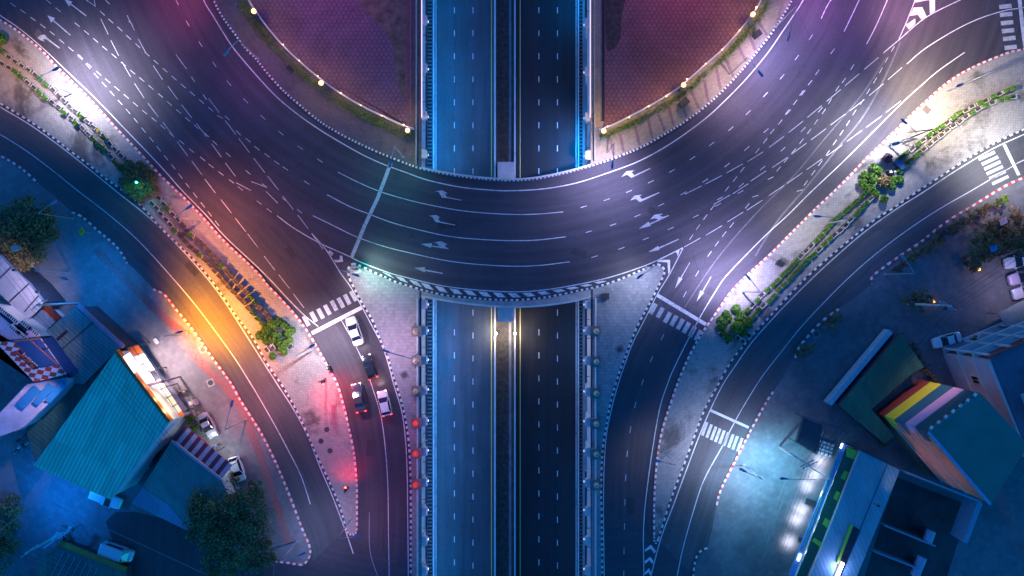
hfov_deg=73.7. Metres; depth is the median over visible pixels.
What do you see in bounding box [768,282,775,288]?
planter box
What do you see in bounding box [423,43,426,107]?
trench strip light
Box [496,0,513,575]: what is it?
median soil
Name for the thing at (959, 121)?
planter box
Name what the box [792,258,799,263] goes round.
planter box
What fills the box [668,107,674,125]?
paving band
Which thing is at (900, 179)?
round shrub
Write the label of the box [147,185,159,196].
round shrub
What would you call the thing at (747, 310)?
round shrub
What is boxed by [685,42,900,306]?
lane marking
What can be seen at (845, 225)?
planter box
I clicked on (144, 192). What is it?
round shrub
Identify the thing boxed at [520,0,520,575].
lane edge marking
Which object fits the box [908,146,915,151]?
planter box
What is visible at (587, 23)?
trench pilaster
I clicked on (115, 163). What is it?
planter box
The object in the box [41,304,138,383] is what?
long shed
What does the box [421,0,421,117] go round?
handrail
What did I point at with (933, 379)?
bush
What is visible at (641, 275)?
street lamp
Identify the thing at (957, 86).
street lamp
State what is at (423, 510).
trench pilaster
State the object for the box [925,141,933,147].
planter box
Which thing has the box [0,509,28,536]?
street lamp
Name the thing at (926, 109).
paving patch
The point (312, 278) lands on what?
road surface
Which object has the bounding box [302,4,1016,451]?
crosswalk marking
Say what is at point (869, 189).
round shrub
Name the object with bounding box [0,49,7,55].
planter box
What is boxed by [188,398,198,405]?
display board
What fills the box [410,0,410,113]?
drain edge
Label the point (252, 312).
planter box
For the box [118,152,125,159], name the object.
planter box
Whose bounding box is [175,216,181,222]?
planter box
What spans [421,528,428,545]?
trench pilaster
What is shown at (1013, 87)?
planter box
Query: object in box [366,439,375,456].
asphalt repair
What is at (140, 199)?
round shrub
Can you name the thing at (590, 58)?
handrail
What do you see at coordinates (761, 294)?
planter box
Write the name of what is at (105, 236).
kerb
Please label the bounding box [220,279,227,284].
planter box
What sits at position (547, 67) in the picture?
underpass road
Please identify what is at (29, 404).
lavender house
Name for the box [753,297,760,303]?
planter box
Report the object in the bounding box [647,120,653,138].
paving band
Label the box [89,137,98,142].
planter box
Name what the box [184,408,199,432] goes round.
bush
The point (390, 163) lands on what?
street lamp
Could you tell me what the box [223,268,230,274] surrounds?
planter box
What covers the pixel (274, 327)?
round shrub
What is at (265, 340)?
round shrub
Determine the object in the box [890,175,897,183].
round shrub
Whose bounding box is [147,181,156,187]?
round shrub
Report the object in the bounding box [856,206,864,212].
planter box
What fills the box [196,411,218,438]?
car
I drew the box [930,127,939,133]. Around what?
planter box
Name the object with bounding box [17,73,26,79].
planter box
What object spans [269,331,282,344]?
round shrub
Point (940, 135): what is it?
planter box
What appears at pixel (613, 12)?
dirt ground
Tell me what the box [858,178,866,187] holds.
round shrub
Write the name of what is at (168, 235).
kerb
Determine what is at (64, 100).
planter box
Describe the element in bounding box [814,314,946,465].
power cable
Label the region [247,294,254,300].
planter box
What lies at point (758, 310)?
round shrub
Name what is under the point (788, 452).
power pole
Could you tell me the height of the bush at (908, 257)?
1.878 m
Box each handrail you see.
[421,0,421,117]
[590,0,590,117]
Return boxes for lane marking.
[0,0,1023,575]
[454,7,557,568]
[685,42,900,306]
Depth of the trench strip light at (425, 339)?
108.01 m
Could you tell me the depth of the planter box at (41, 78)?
105.83 m
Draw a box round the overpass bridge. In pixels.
[421,162,590,321]
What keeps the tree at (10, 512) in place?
on the yard paving at (93, 279)
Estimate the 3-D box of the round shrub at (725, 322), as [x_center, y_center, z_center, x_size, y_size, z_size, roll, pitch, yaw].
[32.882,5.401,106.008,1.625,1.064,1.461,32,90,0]
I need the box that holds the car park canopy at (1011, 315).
[990,300,1023,327]
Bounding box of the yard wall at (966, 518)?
[869,469,981,568]
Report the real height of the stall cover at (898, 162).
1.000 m
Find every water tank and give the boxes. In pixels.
[907,555,926,575]
[918,527,935,542]
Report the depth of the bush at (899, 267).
105.50 m
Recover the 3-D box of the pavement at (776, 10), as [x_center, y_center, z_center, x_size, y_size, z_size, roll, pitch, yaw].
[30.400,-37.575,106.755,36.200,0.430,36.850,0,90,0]
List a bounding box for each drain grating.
[427,0,431,575]
[580,0,581,575]
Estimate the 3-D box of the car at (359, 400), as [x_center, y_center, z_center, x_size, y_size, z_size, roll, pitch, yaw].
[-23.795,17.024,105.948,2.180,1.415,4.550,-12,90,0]
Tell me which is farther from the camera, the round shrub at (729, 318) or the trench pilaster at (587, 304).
the trench pilaster at (587, 304)
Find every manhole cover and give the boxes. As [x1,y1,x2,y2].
[198,346,206,353]
[206,378,214,386]
[399,370,408,379]
[614,344,624,354]
[812,329,821,338]
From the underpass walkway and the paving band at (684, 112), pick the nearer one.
the paving band at (684, 112)
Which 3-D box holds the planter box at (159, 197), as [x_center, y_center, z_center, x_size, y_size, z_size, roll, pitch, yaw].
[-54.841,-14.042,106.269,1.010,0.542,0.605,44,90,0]
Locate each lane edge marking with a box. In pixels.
[491,0,491,575]
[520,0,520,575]
[576,0,576,575]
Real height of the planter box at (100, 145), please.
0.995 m
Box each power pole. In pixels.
[21,529,67,556]
[31,299,78,309]
[778,446,816,468]
[907,301,955,309]
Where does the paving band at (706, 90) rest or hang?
on the pavement at (776, 10)
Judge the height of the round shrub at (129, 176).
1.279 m
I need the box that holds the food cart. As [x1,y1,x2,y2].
[886,169,895,175]
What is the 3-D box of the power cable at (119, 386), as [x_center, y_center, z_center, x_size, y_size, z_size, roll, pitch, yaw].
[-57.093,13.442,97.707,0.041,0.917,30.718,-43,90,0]
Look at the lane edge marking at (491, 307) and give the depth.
112.16 m
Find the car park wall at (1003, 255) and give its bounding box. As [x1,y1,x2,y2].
[997,246,1019,258]
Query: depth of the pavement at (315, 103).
106.54 m
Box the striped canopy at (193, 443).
[172,421,236,477]
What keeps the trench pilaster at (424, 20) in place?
on the underpass walkway
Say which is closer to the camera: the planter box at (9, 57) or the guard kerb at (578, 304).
the planter box at (9, 57)
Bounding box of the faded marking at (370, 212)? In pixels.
[350,163,392,575]
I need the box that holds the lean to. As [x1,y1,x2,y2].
[26,359,109,461]
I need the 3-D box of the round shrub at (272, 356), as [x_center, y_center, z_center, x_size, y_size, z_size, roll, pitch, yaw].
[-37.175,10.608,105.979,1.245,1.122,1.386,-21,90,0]
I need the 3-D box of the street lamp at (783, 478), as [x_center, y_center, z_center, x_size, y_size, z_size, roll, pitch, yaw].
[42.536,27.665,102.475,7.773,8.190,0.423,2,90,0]
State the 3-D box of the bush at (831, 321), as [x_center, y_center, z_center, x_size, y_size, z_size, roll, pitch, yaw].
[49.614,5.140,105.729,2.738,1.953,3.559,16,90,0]
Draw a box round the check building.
[0,335,77,381]
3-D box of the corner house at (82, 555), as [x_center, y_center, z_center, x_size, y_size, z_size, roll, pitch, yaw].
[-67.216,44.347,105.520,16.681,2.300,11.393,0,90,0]
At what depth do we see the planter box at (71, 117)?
106.16 m
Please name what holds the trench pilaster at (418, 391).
on the underpass walkway
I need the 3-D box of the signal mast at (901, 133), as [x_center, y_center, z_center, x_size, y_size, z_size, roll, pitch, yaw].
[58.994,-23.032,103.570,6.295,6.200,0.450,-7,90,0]
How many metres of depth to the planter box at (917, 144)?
105.81 m
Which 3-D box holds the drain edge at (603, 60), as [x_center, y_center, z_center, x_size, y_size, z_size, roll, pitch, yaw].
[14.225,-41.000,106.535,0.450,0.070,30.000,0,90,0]
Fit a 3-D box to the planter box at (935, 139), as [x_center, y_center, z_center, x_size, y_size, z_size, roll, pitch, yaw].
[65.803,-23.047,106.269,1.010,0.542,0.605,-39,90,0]
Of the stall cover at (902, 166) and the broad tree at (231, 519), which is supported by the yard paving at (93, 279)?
the broad tree at (231, 519)
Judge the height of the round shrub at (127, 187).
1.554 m
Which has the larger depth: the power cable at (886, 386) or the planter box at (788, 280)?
the planter box at (788, 280)
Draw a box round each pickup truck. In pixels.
[88,491,123,508]
[1003,255,1023,269]
[1006,270,1023,285]
[1010,285,1023,299]
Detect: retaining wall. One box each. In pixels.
[421,0,425,566]
[587,0,590,565]
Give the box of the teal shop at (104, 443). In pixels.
[34,349,189,499]
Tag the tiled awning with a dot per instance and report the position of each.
(50, 311)
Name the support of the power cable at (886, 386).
attached to the power pole at (923, 304)
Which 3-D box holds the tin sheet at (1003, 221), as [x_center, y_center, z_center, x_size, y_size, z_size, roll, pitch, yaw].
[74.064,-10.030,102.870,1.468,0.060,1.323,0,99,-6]
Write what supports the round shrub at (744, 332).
in the planter box
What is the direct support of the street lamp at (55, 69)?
on the traffic island at (319, 407)
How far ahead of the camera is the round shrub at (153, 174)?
105.85 m
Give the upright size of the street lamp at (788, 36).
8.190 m
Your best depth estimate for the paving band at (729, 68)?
106.53 m
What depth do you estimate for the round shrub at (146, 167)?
105.67 m
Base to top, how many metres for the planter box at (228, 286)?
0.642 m
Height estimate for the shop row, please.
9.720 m
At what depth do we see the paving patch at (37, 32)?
106.53 m
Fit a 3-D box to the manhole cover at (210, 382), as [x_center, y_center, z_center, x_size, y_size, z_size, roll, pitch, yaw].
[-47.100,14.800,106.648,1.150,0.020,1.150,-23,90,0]
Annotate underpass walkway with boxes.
[583,0,586,575]
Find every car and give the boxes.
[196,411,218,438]
[228,455,246,481]
[345,316,363,346]
[350,382,366,412]
[362,354,377,379]
[377,390,392,416]
[931,331,962,348]
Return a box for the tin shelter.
[43,524,81,547]
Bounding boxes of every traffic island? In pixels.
[0,21,355,533]
[349,265,420,575]
[591,265,662,575]
[655,50,1023,540]
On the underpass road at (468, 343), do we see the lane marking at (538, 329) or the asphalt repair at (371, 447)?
the lane marking at (538, 329)
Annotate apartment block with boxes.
[941,321,1023,456]
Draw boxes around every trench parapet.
[416,0,416,164]
[417,298,417,575]
[594,0,594,160]
[595,298,596,575]
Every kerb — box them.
[0,19,357,528]
[0,103,346,529]
[0,155,38,183]
[72,212,127,262]
[153,288,310,565]
[213,0,792,180]
[345,529,357,535]
[347,263,411,575]
[354,263,657,300]
[433,0,433,575]
[578,0,578,575]
[600,264,664,575]
[653,48,1023,536]
[657,129,1023,539]
[692,547,707,575]
[715,391,773,507]
[794,308,838,358]
[870,176,1023,283]
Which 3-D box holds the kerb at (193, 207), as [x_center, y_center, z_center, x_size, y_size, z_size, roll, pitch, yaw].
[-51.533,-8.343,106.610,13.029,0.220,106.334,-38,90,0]
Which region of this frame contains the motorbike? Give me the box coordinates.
[14,443,23,453]
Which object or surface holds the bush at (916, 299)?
on the yard paving at (747, 502)
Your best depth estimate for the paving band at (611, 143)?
106.53 m
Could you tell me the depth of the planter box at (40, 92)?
105.79 m
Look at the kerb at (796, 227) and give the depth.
106.50 m
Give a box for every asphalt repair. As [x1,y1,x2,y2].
[185,261,198,275]
[206,129,221,146]
[284,246,297,259]
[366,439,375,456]
[437,220,458,229]
[571,248,586,257]
[627,498,633,512]
[647,206,658,214]
[692,295,702,306]
[706,286,714,295]
[766,125,782,144]
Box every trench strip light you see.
[423,0,426,41]
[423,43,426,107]
[423,374,426,439]
[423,441,426,505]
[425,109,426,167]
[425,309,426,372]
[425,516,426,575]
[585,0,589,17]
[585,124,589,164]
[585,309,589,382]
[585,471,589,575]
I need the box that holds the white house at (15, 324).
[0,301,50,340]
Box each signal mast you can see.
[887,138,916,146]
[890,129,932,138]
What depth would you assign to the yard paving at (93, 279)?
106.66 m
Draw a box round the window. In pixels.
[970,375,980,384]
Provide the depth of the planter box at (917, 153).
105.79 m
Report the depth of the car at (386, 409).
105.51 m
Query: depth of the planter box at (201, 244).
106.02 m
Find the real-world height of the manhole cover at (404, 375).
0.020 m
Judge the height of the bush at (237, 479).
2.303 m
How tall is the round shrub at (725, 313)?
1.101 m
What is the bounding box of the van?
[97,540,134,562]
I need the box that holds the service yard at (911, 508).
[865,477,961,575]
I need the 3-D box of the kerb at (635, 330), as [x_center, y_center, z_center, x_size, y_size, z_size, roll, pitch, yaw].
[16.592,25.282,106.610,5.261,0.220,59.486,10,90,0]
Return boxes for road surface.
[0,104,344,562]
[225,218,407,574]
[604,273,729,535]
[659,131,1023,573]
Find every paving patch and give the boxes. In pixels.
[33,28,41,36]
[922,105,930,113]
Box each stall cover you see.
[893,159,901,165]
[896,163,905,169]
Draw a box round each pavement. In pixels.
[215,0,421,166]
[590,0,789,163]
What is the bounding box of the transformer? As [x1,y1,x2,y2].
[11,245,21,250]
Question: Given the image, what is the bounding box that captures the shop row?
[0,244,65,318]
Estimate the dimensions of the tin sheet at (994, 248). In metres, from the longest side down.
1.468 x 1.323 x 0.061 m
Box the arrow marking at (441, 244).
[37,0,710,299]
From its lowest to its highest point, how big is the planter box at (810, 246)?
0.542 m
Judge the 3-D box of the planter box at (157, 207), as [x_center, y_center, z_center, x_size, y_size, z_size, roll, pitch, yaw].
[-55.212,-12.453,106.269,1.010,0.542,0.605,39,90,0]
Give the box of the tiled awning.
[43,302,65,321]
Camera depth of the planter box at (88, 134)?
106.16 m
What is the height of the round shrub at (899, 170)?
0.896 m
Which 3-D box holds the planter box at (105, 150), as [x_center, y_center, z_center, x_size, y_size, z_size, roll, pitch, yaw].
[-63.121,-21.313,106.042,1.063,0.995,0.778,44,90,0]
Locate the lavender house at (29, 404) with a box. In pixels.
[0,377,74,435]
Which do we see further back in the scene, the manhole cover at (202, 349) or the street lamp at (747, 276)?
the manhole cover at (202, 349)
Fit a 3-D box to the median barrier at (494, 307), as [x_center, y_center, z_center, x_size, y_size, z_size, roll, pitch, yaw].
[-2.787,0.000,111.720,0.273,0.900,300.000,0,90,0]
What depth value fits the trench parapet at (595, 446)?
105.72 m
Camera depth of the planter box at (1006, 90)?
105.78 m
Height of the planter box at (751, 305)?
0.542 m
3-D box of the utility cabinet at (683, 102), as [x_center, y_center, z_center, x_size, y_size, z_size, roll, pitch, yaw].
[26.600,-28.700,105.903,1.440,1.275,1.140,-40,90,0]
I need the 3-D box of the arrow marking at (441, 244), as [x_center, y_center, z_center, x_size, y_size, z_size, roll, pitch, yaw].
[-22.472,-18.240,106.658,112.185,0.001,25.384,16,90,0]
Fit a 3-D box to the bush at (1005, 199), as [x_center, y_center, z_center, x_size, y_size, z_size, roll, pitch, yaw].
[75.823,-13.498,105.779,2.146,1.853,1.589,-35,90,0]
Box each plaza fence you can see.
[248,0,414,129]
[598,0,761,129]
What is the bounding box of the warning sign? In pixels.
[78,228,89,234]
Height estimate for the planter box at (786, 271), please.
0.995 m
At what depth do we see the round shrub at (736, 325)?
105.31 m
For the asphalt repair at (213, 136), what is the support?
on the road at (244, 100)
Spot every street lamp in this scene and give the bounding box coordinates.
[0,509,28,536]
[34,270,70,279]
[36,67,72,94]
[38,200,74,219]
[120,177,139,182]
[160,330,187,337]
[175,205,201,222]
[223,40,259,59]
[225,400,247,429]
[280,540,305,561]
[295,344,314,356]
[337,519,360,538]
[341,270,359,276]
[382,349,419,358]
[389,146,403,167]
[605,142,614,168]
[636,266,654,278]
[653,451,675,464]
[728,57,762,76]
[739,464,762,479]
[741,274,760,292]
[775,6,796,40]
[780,465,831,480]
[814,215,850,224]
[883,254,914,275]
[887,118,918,146]
[946,70,994,92]
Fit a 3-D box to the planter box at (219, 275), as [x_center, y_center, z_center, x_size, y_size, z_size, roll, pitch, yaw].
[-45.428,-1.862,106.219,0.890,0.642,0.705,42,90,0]
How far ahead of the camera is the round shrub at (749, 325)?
105.80 m
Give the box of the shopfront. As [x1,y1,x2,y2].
[121,342,193,417]
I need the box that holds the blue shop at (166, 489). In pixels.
[132,440,239,528]
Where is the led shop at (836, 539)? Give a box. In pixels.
[788,442,900,575]
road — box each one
[0,0,1023,575]
[106,512,273,575]
[434,0,493,575]
[516,0,577,575]
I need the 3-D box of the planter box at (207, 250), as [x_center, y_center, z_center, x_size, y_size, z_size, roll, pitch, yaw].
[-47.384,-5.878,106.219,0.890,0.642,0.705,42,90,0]
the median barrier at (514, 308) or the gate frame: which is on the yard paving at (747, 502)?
the gate frame
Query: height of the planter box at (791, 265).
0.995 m
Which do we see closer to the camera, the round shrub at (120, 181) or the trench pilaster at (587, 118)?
the round shrub at (120, 181)
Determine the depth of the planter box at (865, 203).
105.82 m
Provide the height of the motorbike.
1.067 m
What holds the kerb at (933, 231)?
on the road at (244, 100)
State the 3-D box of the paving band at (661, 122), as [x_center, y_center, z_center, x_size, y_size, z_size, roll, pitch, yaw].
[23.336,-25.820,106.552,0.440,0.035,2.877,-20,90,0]
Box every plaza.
[250,0,409,126]
[602,0,759,126]
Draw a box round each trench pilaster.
[411,325,428,336]
[411,353,428,365]
[411,382,428,396]
[411,413,428,427]
[411,440,428,458]
[411,471,428,489]
[421,111,428,125]
[421,149,428,162]
[421,299,428,308]
[421,500,428,516]
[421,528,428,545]
[421,557,428,575]
[422,15,428,32]
[422,63,428,78]
[585,18,589,38]
[585,66,589,84]
[585,112,590,127]
[585,150,590,164]
[585,299,590,308]
[585,325,600,336]
[585,353,600,366]
[585,383,600,398]
[585,412,600,428]
[585,440,600,458]
[585,470,600,489]
[585,498,590,516]
[585,527,590,545]
[585,556,590,575]
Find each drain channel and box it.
[427,0,432,575]
[579,0,582,575]
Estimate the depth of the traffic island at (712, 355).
106.54 m
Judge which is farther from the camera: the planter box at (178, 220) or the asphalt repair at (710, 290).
the asphalt repair at (710, 290)
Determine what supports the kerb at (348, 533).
on the road at (244, 100)
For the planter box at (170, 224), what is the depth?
106.16 m
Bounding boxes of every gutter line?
[23,492,203,573]
[761,448,803,562]
[765,449,798,533]
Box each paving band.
[609,138,614,154]
[619,134,624,151]
[634,126,640,144]
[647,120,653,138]
[657,113,665,131]
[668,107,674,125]
[679,99,687,117]
[690,91,699,108]
[703,80,708,100]
[715,69,721,89]
[725,59,733,76]
[738,46,746,61]
[748,34,756,50]
[758,21,767,35]
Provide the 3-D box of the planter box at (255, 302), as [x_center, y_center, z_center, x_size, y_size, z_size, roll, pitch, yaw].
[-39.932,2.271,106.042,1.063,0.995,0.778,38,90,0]
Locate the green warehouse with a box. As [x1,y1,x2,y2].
[834,333,923,442]
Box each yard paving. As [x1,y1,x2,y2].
[0,157,308,575]
[694,179,1023,575]
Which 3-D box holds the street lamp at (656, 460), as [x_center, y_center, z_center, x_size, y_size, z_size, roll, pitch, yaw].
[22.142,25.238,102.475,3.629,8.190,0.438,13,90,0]
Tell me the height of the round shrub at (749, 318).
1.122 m
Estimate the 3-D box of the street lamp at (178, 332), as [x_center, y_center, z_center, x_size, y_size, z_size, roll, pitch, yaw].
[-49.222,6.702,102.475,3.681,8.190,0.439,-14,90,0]
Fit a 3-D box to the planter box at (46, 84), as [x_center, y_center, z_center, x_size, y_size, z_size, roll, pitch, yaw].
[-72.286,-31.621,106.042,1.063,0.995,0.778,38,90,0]
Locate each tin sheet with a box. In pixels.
[989,244,997,252]
[999,217,1007,225]
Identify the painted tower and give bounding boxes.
[875,379,1023,504]
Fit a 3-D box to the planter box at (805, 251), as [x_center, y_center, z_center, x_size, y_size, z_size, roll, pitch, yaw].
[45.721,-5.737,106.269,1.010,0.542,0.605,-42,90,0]
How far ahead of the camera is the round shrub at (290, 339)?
105.85 m
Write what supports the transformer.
attached to the shop row
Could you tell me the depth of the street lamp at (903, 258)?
99.97 m
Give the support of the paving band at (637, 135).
on the pavement at (776, 10)
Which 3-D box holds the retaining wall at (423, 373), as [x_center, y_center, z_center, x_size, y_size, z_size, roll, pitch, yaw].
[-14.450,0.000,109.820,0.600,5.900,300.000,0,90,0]
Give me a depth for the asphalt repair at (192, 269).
106.66 m
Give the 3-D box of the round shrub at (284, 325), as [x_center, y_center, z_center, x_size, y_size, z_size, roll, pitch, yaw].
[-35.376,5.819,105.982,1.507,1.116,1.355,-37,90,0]
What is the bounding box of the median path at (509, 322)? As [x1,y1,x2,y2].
[509,0,510,575]
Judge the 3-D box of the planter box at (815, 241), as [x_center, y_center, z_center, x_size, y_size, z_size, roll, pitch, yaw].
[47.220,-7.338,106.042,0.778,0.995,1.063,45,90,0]
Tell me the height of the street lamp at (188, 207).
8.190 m
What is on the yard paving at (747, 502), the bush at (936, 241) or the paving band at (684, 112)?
the bush at (936, 241)
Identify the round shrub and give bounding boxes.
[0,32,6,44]
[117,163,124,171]
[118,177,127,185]
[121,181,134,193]
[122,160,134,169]
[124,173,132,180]
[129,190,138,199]
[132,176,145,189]
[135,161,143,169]
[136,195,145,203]
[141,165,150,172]
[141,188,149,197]
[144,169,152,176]
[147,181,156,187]
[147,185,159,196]
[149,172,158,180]
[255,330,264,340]
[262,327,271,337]
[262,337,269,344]
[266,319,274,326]
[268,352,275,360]
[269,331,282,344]
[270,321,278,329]
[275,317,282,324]
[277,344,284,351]
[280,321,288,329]
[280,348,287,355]
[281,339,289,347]
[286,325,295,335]
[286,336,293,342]
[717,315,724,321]
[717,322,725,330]
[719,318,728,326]
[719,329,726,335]
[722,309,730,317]
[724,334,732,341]
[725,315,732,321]
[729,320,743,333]
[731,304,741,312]
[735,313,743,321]
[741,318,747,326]
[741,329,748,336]
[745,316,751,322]
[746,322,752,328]
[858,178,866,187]
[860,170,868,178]
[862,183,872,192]
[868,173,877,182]
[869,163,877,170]
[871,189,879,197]
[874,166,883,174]
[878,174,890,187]
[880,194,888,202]
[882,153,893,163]
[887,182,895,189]
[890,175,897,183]
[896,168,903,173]
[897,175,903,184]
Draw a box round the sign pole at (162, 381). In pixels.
[147,376,180,386]
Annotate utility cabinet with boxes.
[286,65,293,72]
[602,293,608,299]
[677,96,689,108]
[752,29,762,39]
[775,259,784,266]
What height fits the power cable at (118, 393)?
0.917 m
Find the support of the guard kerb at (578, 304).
on the underpass road at (547, 67)
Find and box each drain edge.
[407,0,409,113]
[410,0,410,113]
[600,0,601,120]
[602,0,604,120]
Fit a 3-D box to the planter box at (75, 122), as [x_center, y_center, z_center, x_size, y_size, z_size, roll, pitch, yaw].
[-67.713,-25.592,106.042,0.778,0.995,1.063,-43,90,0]
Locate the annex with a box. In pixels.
[33,309,64,328]
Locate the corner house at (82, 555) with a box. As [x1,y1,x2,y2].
[33,539,131,575]
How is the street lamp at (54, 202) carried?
on the yard paving at (93, 279)
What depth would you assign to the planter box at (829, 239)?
105.77 m
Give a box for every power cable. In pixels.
[41,300,188,457]
[65,330,181,455]
[68,341,178,460]
[70,349,175,463]
[765,470,803,575]
[769,468,807,573]
[773,466,812,574]
[776,464,816,575]
[806,306,940,459]
[810,309,943,461]
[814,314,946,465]
[818,318,948,467]
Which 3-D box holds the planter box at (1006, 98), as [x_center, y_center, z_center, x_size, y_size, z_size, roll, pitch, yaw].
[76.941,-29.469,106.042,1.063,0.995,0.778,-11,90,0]
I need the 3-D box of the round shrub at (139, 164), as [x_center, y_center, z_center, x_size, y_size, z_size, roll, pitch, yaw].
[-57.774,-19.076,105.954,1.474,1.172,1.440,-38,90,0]
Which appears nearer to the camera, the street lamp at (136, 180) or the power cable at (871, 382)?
the power cable at (871, 382)
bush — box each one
[58,524,71,543]
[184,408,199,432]
[229,471,239,493]
[795,343,816,358]
[822,311,843,331]
[874,439,888,450]
[891,261,907,272]
[900,251,917,265]
[900,288,934,313]
[909,342,920,355]
[912,243,931,257]
[920,361,932,374]
[925,236,946,253]
[927,374,938,383]
[935,224,958,241]
[948,216,968,231]
[961,206,988,225]
[961,254,979,273]
[981,198,1000,215]
[995,194,1009,206]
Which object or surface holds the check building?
on the yard paving at (93, 279)
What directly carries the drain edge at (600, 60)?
on the pavement at (776, 10)
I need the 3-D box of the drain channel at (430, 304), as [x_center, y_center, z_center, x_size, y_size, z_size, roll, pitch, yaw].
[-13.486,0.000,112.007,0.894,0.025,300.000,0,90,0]
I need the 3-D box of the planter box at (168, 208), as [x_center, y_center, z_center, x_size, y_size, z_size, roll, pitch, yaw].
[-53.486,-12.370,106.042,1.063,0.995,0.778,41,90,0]
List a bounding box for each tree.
[0,195,60,271]
[0,493,23,575]
[182,480,277,575]
[967,205,1023,267]
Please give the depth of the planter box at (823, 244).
105.76 m
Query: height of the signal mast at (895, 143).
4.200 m
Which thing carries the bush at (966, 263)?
on the yard paving at (747, 502)
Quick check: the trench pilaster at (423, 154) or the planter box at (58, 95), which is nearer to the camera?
the planter box at (58, 95)
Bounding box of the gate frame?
[787,413,837,454]
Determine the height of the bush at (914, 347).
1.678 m
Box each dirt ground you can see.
[358,0,406,97]
[605,0,624,50]
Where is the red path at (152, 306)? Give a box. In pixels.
[93,246,292,544]
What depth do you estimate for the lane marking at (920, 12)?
106.66 m
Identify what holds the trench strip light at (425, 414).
attached to the retaining wall at (423, 373)
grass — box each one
[239,0,411,140]
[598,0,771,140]
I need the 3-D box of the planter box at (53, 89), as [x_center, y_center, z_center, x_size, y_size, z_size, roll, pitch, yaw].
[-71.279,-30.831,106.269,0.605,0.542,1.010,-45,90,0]
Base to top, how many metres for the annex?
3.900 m
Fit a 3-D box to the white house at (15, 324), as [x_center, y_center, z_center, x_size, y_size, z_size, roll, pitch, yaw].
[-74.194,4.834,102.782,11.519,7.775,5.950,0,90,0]
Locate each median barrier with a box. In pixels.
[494,0,495,575]
[514,0,515,575]
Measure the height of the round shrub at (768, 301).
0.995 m
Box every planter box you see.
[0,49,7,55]
[5,54,12,59]
[11,58,18,64]
[11,68,20,74]
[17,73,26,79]
[18,62,25,69]
[24,66,32,73]
[24,79,32,85]
[30,84,38,89]
[35,89,44,95]
[36,75,45,82]
[41,94,49,101]
[42,81,51,87]
[49,99,56,105]
[50,86,57,92]
[55,92,62,98]
[55,103,63,109]
[60,97,68,104]
[60,109,68,116]
[66,103,74,109]
[67,114,74,120]
[72,108,80,113]
[72,119,80,126]
[76,113,86,119]
[79,125,86,131]
[84,118,91,124]
[85,131,92,137]
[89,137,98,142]
[95,142,104,148]
[100,134,108,141]
[101,147,110,153]
[107,140,114,147]
[108,153,115,159]
[111,160,118,166]
[112,146,119,152]
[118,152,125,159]
[149,200,156,206]
[153,204,160,210]
[155,194,162,200]
[157,210,165,216]
[164,205,172,211]
[167,221,174,227]
[169,211,176,217]
[171,227,178,233]
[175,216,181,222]
[176,232,184,238]
[178,222,185,228]
[181,237,188,243]
[183,228,190,233]
[186,243,193,249]
[187,232,195,238]
[191,247,198,253]
[195,252,203,258]
[198,241,205,247]
[201,257,208,262]
[203,247,211,253]
[206,262,213,267]
[208,252,215,258]
[211,267,218,273]
[213,257,220,263]
[216,273,223,278]
[217,262,225,268]
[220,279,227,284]
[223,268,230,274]
[225,284,232,289]
[227,273,234,278]
[230,289,237,294]
[232,277,239,283]
[235,294,242,300]
[237,283,244,289]
[240,299,247,304]
[242,288,249,294]
[244,305,251,310]
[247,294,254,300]
[249,310,257,315]
[251,299,258,305]
[254,315,261,321]
[256,304,263,310]
[259,320,265,326]
[261,309,268,315]
[264,346,270,352]
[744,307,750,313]
[748,302,755,308]
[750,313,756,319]
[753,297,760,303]
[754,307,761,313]
[757,292,765,297]
[759,302,766,308]
[762,287,769,293]
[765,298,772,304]
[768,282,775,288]
[769,293,776,299]
[773,278,780,284]
[774,287,781,293]
[777,272,785,278]
[779,282,786,288]
[783,268,790,274]
[784,277,792,282]
[787,262,795,268]
[789,271,796,277]
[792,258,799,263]
[794,266,802,272]
[797,253,804,259]
[798,261,806,267]
[802,248,809,254]
[804,256,811,262]
[807,242,814,249]
[809,251,817,257]
[812,238,819,244]
[815,246,822,252]
[816,232,823,238]
[819,241,827,247]
[821,227,828,233]
[825,236,832,242]
[830,232,837,237]
[836,227,843,233]
[840,208,848,214]
[841,222,849,228]
[846,204,853,209]
[850,199,858,205]
[851,211,859,217]
[856,194,864,200]
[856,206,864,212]
[861,200,869,206]
[866,195,873,201]
[895,154,903,160]
[902,150,909,156]
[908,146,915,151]
[908,156,916,162]
[913,141,921,147]
[913,150,921,156]
[919,146,927,152]
[924,131,932,138]
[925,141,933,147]
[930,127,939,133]
[930,136,938,142]
[937,123,945,129]
[937,132,944,138]
[942,127,950,132]
[948,114,957,120]
[948,122,956,128]
[954,109,962,115]
[955,118,963,124]
[960,114,969,119]
[966,109,975,115]
[967,103,975,108]
[975,99,983,105]
[980,102,988,107]
[987,93,996,99]
[994,96,1003,102]
[1002,87,1009,93]
[1002,95,1010,101]
[1010,84,1016,90]
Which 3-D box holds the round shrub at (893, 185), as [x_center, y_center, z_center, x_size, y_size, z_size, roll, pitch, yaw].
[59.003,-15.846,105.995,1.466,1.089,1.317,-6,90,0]
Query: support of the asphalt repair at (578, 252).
on the overpass bridge
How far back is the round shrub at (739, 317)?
105.75 m
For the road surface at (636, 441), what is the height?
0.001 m
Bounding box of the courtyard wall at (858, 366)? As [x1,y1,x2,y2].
[824,329,892,405]
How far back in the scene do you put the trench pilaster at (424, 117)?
106.65 m
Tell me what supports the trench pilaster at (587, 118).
on the underpass walkway

